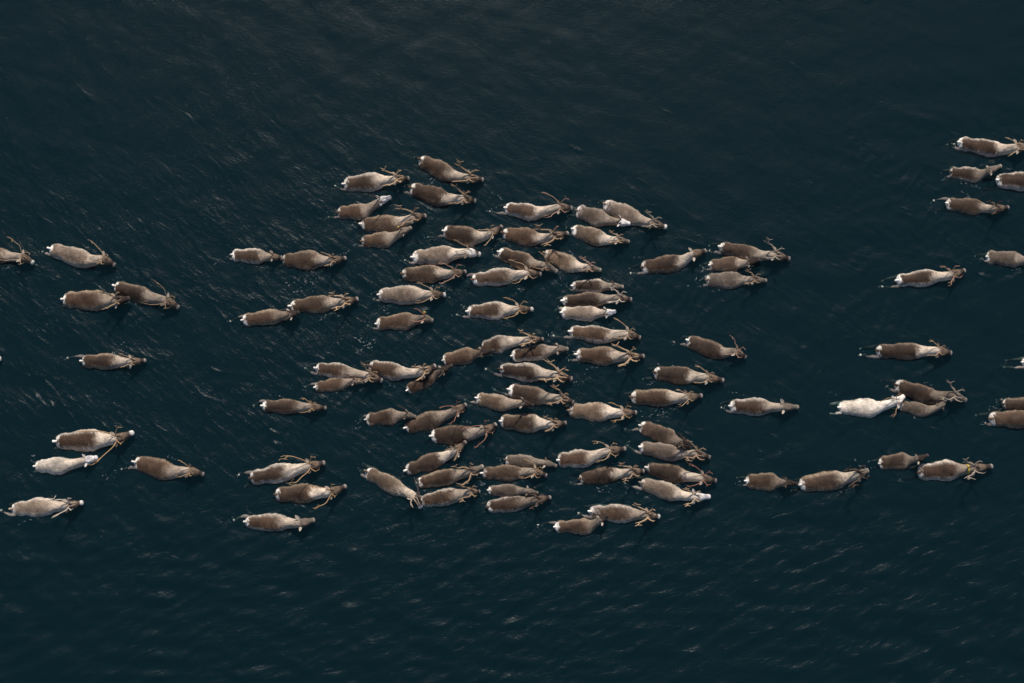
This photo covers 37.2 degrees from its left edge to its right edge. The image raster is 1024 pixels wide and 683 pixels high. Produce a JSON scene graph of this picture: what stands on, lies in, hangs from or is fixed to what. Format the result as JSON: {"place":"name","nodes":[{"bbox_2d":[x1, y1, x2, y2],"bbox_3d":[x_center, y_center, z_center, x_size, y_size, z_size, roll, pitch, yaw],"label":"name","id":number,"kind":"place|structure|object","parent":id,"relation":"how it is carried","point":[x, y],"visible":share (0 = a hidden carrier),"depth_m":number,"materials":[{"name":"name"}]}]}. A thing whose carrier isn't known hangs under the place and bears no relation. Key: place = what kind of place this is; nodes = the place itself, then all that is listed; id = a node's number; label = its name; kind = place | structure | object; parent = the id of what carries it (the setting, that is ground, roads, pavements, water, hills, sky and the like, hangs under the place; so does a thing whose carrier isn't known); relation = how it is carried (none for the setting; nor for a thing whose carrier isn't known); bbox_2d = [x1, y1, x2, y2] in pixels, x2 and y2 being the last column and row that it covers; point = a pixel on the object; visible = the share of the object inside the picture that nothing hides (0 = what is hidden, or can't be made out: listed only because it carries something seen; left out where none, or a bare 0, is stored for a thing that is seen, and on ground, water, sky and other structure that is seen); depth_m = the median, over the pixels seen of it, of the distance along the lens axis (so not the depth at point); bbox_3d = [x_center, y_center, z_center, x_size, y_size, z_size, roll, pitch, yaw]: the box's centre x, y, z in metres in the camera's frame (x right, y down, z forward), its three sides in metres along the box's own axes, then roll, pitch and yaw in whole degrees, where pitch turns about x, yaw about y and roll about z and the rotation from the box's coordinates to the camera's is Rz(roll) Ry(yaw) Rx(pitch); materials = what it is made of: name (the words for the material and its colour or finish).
{"place":"outdoors","nodes":[
{"label":"outdoors","id":0,"kind":"place"},
{"bbox_2d":[0,0,1023,682],"bbox_3d":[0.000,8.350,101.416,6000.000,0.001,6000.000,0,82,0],"label":"sea water","id":1,"kind":"structure","parent":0,"point":[176,148],"depth_m":102.66,"materials":[{"name":"blue liquid"}]},
{"bbox_3d":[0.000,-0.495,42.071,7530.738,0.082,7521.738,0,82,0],"label":"water","id":2,"kind":"structure","parent":0,"visible":0},
{"bbox_2d":[0,237,34,265],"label":"reindeer","id":3,"kind":"object","parent":2,"relation":"on","point":[7,256],"visible":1,"depth_m":42.19},
{"bbox_2d":[0,496,83,517],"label":"reindeer","id":4,"kind":"object","parent":2,"relation":"on","point":[38,507],"visible":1,"depth_m":41.25},
{"bbox_2d":[33,454,97,475],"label":"reindeer","id":5,"kind":"object","parent":2,"relation":"on","point":[55,466],"visible":0.98,"depth_m":41.39},
{"bbox_2d":[41,240,115,270],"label":"reindeer","id":6,"kind":"object","parent":2,"relation":"on","point":[78,258],"visible":1,"depth_m":42.20},
{"bbox_2d":[52,426,133,464],"bbox_3d":[-11.515,2.891,41.530,2.449,1.921,1.059,-2,82,0],"label":"reindeer","id":7,"kind":"object","parent":2,"relation":"on","point":[88,440],"visible":1,"depth_m":41.48},
{"bbox_2d":[60,290,130,311],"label":"reindeer","id":8,"kind":"object","parent":2,"relation":"on","point":[93,300],"visible":1,"depth_m":42.03},
{"bbox_2d":[66,353,146,370],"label":"reindeer","id":9,"kind":"object","parent":2,"relation":"on","point":[107,361],"visible":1,"depth_m":41.79},
{"bbox_2d":[110,280,179,309],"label":"reindeer","id":10,"kind":"object","parent":2,"relation":"on","point":[140,295],"visible":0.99,"depth_m":42.03},
{"bbox_2d":[120,455,204,481],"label":"reindeer","id":11,"kind":"object","parent":2,"relation":"on","point":[161,469],"visible":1,"depth_m":41.41},
{"bbox_2d":[227,248,282,265],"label":"reindeer","id":12,"kind":"object","parent":2,"relation":"on","point":[255,256],"visible":1,"depth_m":42.24},
{"bbox_2d":[229,309,299,328],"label":"reindeer","id":13,"kind":"object","parent":2,"relation":"on","point":[268,317],"visible":1,"depth_m":41.98},
{"bbox_2d":[233,513,314,531],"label":"reindeer","id":14,"kind":"object","parent":2,"relation":"on","point":[271,522],"visible":1,"depth_m":41.20},
{"bbox_2d":[238,456,325,488],"bbox_3d":[-6.263,3.582,41.488,2.435,1.718,0.809,-10,82,-1],"label":"reindeer","id":15,"kind":"object","parent":2,"relation":"on","point":[278,473],"visible":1,"depth_m":41.34},
{"bbox_2d":[253,398,326,414],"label":"reindeer","id":16,"kind":"object","parent":2,"relation":"on","point":[284,406],"visible":1,"depth_m":41.64},
{"bbox_2d":[272,483,346,508],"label":"reindeer","id":17,"kind":"object","parent":2,"relation":"on","point":[304,493],"visible":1,"depth_m":41.27},
{"bbox_2d":[277,250,346,271],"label":"reindeer","id":18,"kind":"object","parent":2,"relation":"on","point":[308,260],"visible":0.95,"depth_m":42.21},
{"bbox_2d":[285,291,358,315],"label":"reindeer","id":19,"kind":"object","parent":2,"relation":"on","point":[314,305],"visible":0.91,"depth_m":42.04},
{"bbox_2d":[304,374,363,393],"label":"reindeer","id":20,"kind":"object","parent":2,"relation":"on","point":[330,385],"visible":0.98,"depth_m":41.74},
{"bbox_2d":[304,362,382,382],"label":"reindeer","id":21,"kind":"object","parent":2,"relation":"on","point":[331,370],"visible":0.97,"depth_m":41.77},
{"bbox_2d":[327,195,391,221],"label":"reindeer","id":22,"kind":"object","parent":2,"relation":"on","point":[357,212],"visible":1,"depth_m":42.41},
{"bbox_2d":[334,166,409,193],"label":"reindeer","id":23,"kind":"object","parent":2,"relation":"on","point":[369,182],"visible":1,"depth_m":42.51},
{"bbox_2d":[355,226,411,248],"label":"reindeer","id":24,"kind":"object","parent":2,"relation":"on","point":[382,240],"visible":1,"depth_m":42.30,"materials":[{"name":"brown fur"}]},
{"bbox_2d":[359,405,415,426],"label":"reindeer","id":25,"kind":"object","parent":2,"relation":"on","point":[390,417],"visible":1,"depth_m":41.63},
{"bbox_2d":[359,463,423,508],"bbox_3d":[-3.243,3.790,41.441,2.117,1.576,0.792,28,83,4],"label":"reindeer","id":26,"kind":"object","parent":2,"relation":"on","point":[389,483],"visible":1,"depth_m":41.36},
{"bbox_2d":[356,204,426,235],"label":"reindeer","id":27,"kind":"object","parent":2,"relation":"on","point":[382,223],"visible":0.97,"depth_m":42.35},
{"bbox_2d":[363,360,436,381],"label":"reindeer","id":28,"kind":"object","parent":2,"relation":"on","point":[389,371],"visible":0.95,"depth_m":41.75},
{"bbox_2d":[367,308,432,331],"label":"reindeer","id":29,"kind":"object","parent":2,"relation":"on","point":[404,321],"visible":1,"depth_m":41.98,"materials":[{"name":"brown fur"}]},
{"bbox_2d":[370,282,445,306],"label":"reindeer","id":30,"kind":"object","parent":2,"relation":"on","point":[405,295],"visible":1,"depth_m":42.04},
{"bbox_2d":[402,364,452,397],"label":"reindeer","id":31,"kind":"object","parent":2,"relation":"on","point":[413,387],"visible":0.98,"depth_m":41.77},
{"bbox_2d":[395,263,466,284],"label":"reindeer","id":32,"kind":"object","parent":2,"relation":"on","point":[429,274],"visible":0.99,"depth_m":42.15},
{"bbox_2d":[399,401,466,437],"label":"reindeer","id":33,"kind":"object","parent":2,"relation":"on","point":[428,421],"visible":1,"depth_m":41.59},
{"bbox_2d":[399,440,466,480],"bbox_3d":[-2.170,3.291,41.655,2.136,1.282,0.538,-19,82,-3],"label":"reindeer","id":34,"kind":"object","parent":2,"relation":"on","point":[430,462],"visible":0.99,"depth_m":41.44},
{"bbox_2d":[397,182,475,208],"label":"reindeer","id":35,"kind":"object","parent":2,"relation":"on","point":[435,196],"visible":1,"depth_m":42.47},
{"bbox_2d":[404,240,480,265],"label":"reindeer","id":36,"kind":"object","parent":2,"relation":"on","point":[442,254],"visible":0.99,"depth_m":42.20},
{"bbox_2d":[411,463,483,491],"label":"reindeer","id":37,"kind":"object","parent":2,"relation":"on","point":[445,477],"visible":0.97,"depth_m":41.34},
{"bbox_2d":[416,483,479,508],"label":"reindeer","id":38,"kind":"object","parent":2,"relation":"on","point":[445,496],"visible":0.97,"depth_m":41.28},
{"bbox_2d":[413,155,483,187],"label":"reindeer","id":39,"kind":"object","parent":2,"relation":"on","point":[440,171],"visible":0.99,"depth_m":42.56},
{"bbox_2d":[423,420,496,447],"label":"reindeer","id":40,"kind":"object","parent":2,"relation":"on","point":[452,435],"visible":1,"depth_m":41.50},
{"bbox_2d":[426,225,502,246],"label":"reindeer","id":41,"kind":"object","parent":2,"relation":"on","point":[468,235],"visible":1,"depth_m":42.30},
{"bbox_2d":[439,347,494,366],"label":"reindeer","id":42,"kind":"object","parent":2,"relation":"on","point":[464,356],"visible":0.97,"depth_m":41.83},
{"bbox_2d":[456,297,533,321],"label":"reindeer","id":43,"kind":"object","parent":2,"relation":"on","point":[491,311],"visible":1,"depth_m":42.02},
{"bbox_2d":[464,392,533,412],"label":"reindeer","id":44,"kind":"object","parent":2,"relation":"on","point":[499,403],"visible":1,"depth_m":41.67},
{"bbox_2d":[461,259,541,291],"bbox_3d":[-0.293,-1.804,42.239,2.241,1.600,0.667,-6,82,-1],"label":"reindeer","id":45,"kind":"object","parent":2,"relation":"on","point":[498,277],"visible":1,"depth_m":42.13},
{"bbox_2d":[474,330,543,357],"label":"reindeer","id":46,"kind":"object","parent":2,"relation":"on","point":[500,344],"visible":0.91,"depth_m":41.88},
{"bbox_2d":[481,484,538,496],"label":"reindeer","id":47,"kind":"object","parent":2,"relation":"on","point":[505,490],"visible":0.98,"depth_m":41.33},
{"bbox_2d":[1,143,1019,536],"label":"foam","id":48,"kind":"object","parent":2,"relation":"on","point":[485,367],"visible":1,"depth_m":41.98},
{"bbox_2d":[476,459,546,482],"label":"reindeer","id":49,"kind":"object","parent":2,"relation":"on","point":[505,473],"visible":0.95,"depth_m":41.41},
{"bbox_2d":[481,493,550,514],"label":"reindeer","id":50,"kind":"object","parent":2,"relation":"on","point":[513,504],"visible":1,"depth_m":41.27},
{"bbox_2d":[491,247,557,272],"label":"reindeer","id":51,"kind":"object","parent":2,"relation":"on","point":[506,254],"visible":0.94,"depth_m":42.20},
{"bbox_2d":[499,454,556,467],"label":"reindeer","id":52,"kind":"object","parent":2,"relation":"on","point":[518,460],"visible":0.98,"depth_m":41.45},
{"bbox_2d":[484,359,572,383],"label":"reindeer","id":53,"kind":"object","parent":2,"relation":"on","point":[527,372],"visible":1,"depth_m":41.74},
{"bbox_2d":[491,412,566,433],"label":"reindeer","id":54,"kind":"object","parent":2,"relation":"on","point":[525,422],"visible":0.96,"depth_m":41.55},
{"bbox_2d":[488,192,572,222],"bbox_3d":[0.521,-3.708,42.520,2.330,1.549,0.755,8,82,1],"label":"reindeer","id":55,"kind":"object","parent":2,"relation":"on","point":[525,212],"visible":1,"depth_m":42.37},
{"bbox_2d":[496,224,568,248],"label":"reindeer","id":56,"kind":"object","parent":2,"relation":"on","point":[526,237],"visible":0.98,"depth_m":42.31},
{"bbox_2d":[493,383,573,405],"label":"reindeer","id":57,"kind":"object","parent":2,"relation":"on","point":[536,395],"visible":0.97,"depth_m":41.66},
{"bbox_2d":[503,343,568,362],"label":"reindeer","id":58,"kind":"object","parent":2,"relation":"on","point":[539,352],"visible":0.97,"depth_m":41.86},
{"bbox_2d":[535,248,601,273],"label":"reindeer","id":59,"kind":"object","parent":2,"relation":"on","point":[565,262],"visible":0.98,"depth_m":42.22},
{"bbox_2d":[537,514,608,535],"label":"reindeer","id":60,"kind":"object","parent":2,"relation":"on","point":[583,526],"visible":1,"depth_m":41.19},
{"bbox_2d":[555,306,615,321],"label":"reindeer","id":61,"kind":"object","parent":2,"relation":"on","point":[584,313],"visible":1,"depth_m":42.00},
{"bbox_2d":[545,441,626,469],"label":"reindeer","id":62,"kind":"object","parent":2,"relation":"on","point":[579,459],"visible":0.98,"depth_m":41.42},
{"bbox_2d":[555,286,631,311],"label":"reindeer","id":63,"kind":"object","parent":2,"relation":"on","point":[597,300],"visible":0.98,"depth_m":42.02},
{"bbox_2d":[566,278,623,292],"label":"reindeer","id":64,"kind":"object","parent":2,"relation":"on","point":[597,285],"visible":0.98,"depth_m":42.14},
{"bbox_2d":[552,317,640,345],"bbox_3d":[2.321,-0.207,42.134,2.449,1.403,0.656,-4,82,-1],"label":"reindeer","id":65,"kind":"object","parent":2,"relation":"on","point":[595,335],"visible":1,"depth_m":41.91},
{"bbox_2d":[565,224,629,248],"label":"reindeer","id":66,"kind":"object","parent":2,"relation":"on","point":[594,237],"visible":0.98,"depth_m":42.32},
{"bbox_2d":[567,204,630,227],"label":"reindeer","id":67,"kind":"object","parent":2,"relation":"on","point":[595,217],"visible":0.96,"depth_m":42.38},
{"bbox_2d":[562,401,636,422],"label":"reindeer","id":68,"kind":"object","parent":2,"relation":"on","point":[595,412],"visible":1,"depth_m":41.61},
{"bbox_2d":[567,342,644,366],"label":"reindeer","id":69,"kind":"object","parent":2,"relation":"on","point":[602,356],"visible":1,"depth_m":41.81},
{"bbox_2d":[569,462,644,485],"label":"reindeer","id":70,"kind":"object","parent":2,"relation":"on","point":[604,475],"visible":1,"depth_m":41.40},
{"bbox_2d":[577,503,659,525],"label":"reindeer","id":71,"kind":"object","parent":2,"relation":"on","point":[617,513],"visible":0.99,"depth_m":41.24},
{"bbox_2d":[598,200,666,229],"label":"reindeer","id":72,"kind":"object","parent":2,"relation":"on","point":[634,217],"visible":0.94,"depth_m":42.36},
{"bbox_2d":[623,420,691,449],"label":"reindeer","id":73,"kind":"object","parent":2,"relation":"on","point":[652,431],"visible":1,"depth_m":41.57},
{"bbox_2d":[622,388,702,407],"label":"reindeer","id":74,"kind":"object","parent":2,"relation":"on","point":[655,398],"visible":0.98,"depth_m":41.66},
{"bbox_2d":[623,476,710,506],"bbox_3d":[4.201,4.094,41.508,2.379,1.422,0.569,17,82,2],"label":"reindeer","id":75,"kind":"object","parent":2,"relation":"on","point":[663,490],"visible":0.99,"depth_m":41.32},
{"bbox_2d":[628,248,706,275],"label":"reindeer","id":76,"kind":"object","parent":2,"relation":"on","point":[670,264],"visible":1,"depth_m":42.20},
{"bbox_2d":[626,439,710,461],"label":"reindeer","id":77,"kind":"object","parent":2,"relation":"on","point":[664,452],"visible":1,"depth_m":41.45},
{"bbox_2d":[638,461,716,486],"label":"reindeer","id":78,"kind":"object","parent":2,"relation":"on","point":[672,473],"visible":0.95,"depth_m":41.40},
{"bbox_2d":[642,365,723,385],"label":"reindeer","id":79,"kind":"object","parent":2,"relation":"on","point":[678,375],"visible":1,"depth_m":41.76},
{"bbox_2d":[673,335,746,361],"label":"reindeer","id":80,"kind":"object","parent":2,"relation":"on","point":[710,349],"visible":1,"depth_m":41.89},
{"bbox_2d":[694,269,766,290],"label":"reindeer","id":81,"kind":"object","parent":2,"relation":"on","point":[729,280],"visible":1,"depth_m":42.14},
{"bbox_2d":[700,256,760,272],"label":"reindeer","id":82,"kind":"object","parent":2,"relation":"on","point":[728,264],"visible":1,"depth_m":42.22},
{"bbox_2d":[708,238,790,266],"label":"reindeer","id":83,"kind":"object","parent":2,"relation":"on","point":[726,249],"visible":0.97,"depth_m":42.20},
{"bbox_2d":[720,397,798,416],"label":"reindeer","id":84,"kind":"object","parent":2,"relation":"on","point":[754,406],"visible":1,"depth_m":41.63},
{"bbox_2d":[736,472,798,491],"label":"reindeer","id":85,"kind":"object","parent":2,"relation":"on","point":[768,481],"visible":1,"depth_m":41.37},
{"bbox_2d":[790,465,868,492],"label":"reindeer","id":86,"kind":"object","parent":2,"relation":"on","point":[826,481],"visible":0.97,"depth_m":41.34},
{"bbox_2d":[829,393,905,418],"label":"reindeer","id":87,"kind":"object","parent":2,"relation":"on","point":[867,408],"visible":1,"depth_m":41.64},
{"bbox_2d":[868,452,928,470],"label":"reindeer","id":88,"kind":"object","parent":2,"relation":"on","point":[898,461],"visible":1,"depth_m":41.45},
{"bbox_2d":[859,340,951,361],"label":"reindeer","id":89,"kind":"object","parent":2,"relation":"on","point":[903,351],"visible":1,"depth_m":41.86},
{"bbox_2d":[889,400,946,417],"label":"reindeer","id":90,"kind":"object","parent":2,"relation":"on","point":[916,409],"visible":0.94,"depth_m":41.65},
{"bbox_2d":[880,379,966,405],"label":"reindeer","id":91,"kind":"object","parent":2,"relation":"on","point":[922,393],"visible":0.99,"depth_m":41.67},
{"bbox_2d":[881,265,965,288],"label":"reindeer","id":92,"kind":"object","parent":2,"relation":"on","point":[922,278],"visible":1,"depth_m":42.11},
{"bbox_2d":[899,457,992,481],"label":"reindeer","id":93,"kind":"object","parent":2,"relation":"on","point":[945,470],"visible":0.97,"depth_m":41.37,"materials":[{"name":"brown fur"}]},
{"bbox_2d":[932,197,1009,217],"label":"reindeer","id":94,"kind":"object","parent":2,"relation":"on","point":[969,207],"visible":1,"depth_m":42.45},
{"bbox_2d":[941,164,1001,184],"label":"reindeer","id":95,"kind":"object","parent":2,"relation":"on","point":[969,175],"visible":1,"depth_m":42.59},
{"bbox_2d":[947,136,1023,162],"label":"reindeer","id":96,"kind":"object","parent":2,"relation":"on","point":[985,149],"visible":1,"depth_m":42.66},
{"bbox_2d":[974,410,1023,430],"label":"reindeer","id":97,"kind":"object","parent":2,"relation":"on","point":[1010,419],"visible":1,"depth_m":41.61},
{"bbox_2d":[974,250,1023,268],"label":"reindeer","id":98,"kind":"object","parent":2,"relation":"on","point":[1008,259],"visible":1,"depth_m":42.24},
{"bbox_2d":[980,171,1023,193],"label":"reindeer","id":99,"kind":"object","parent":2,"relation":"on","point":[1013,182],"visible":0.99,"depth_m":42.56},
{"bbox_2d":[988,397,1023,411],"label":"reindeer","id":100,"kind":"object","parent":2,"relation":"on","point":[1014,403],"visible":1,"depth_m":41.70},
{"bbox_2d":[1002,356,1023,368],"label":"reindeer","id":101,"kind":"object","parent":2,"relation":"on","point":[1021,360],"visible":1,"depth_m":41.92}
]}

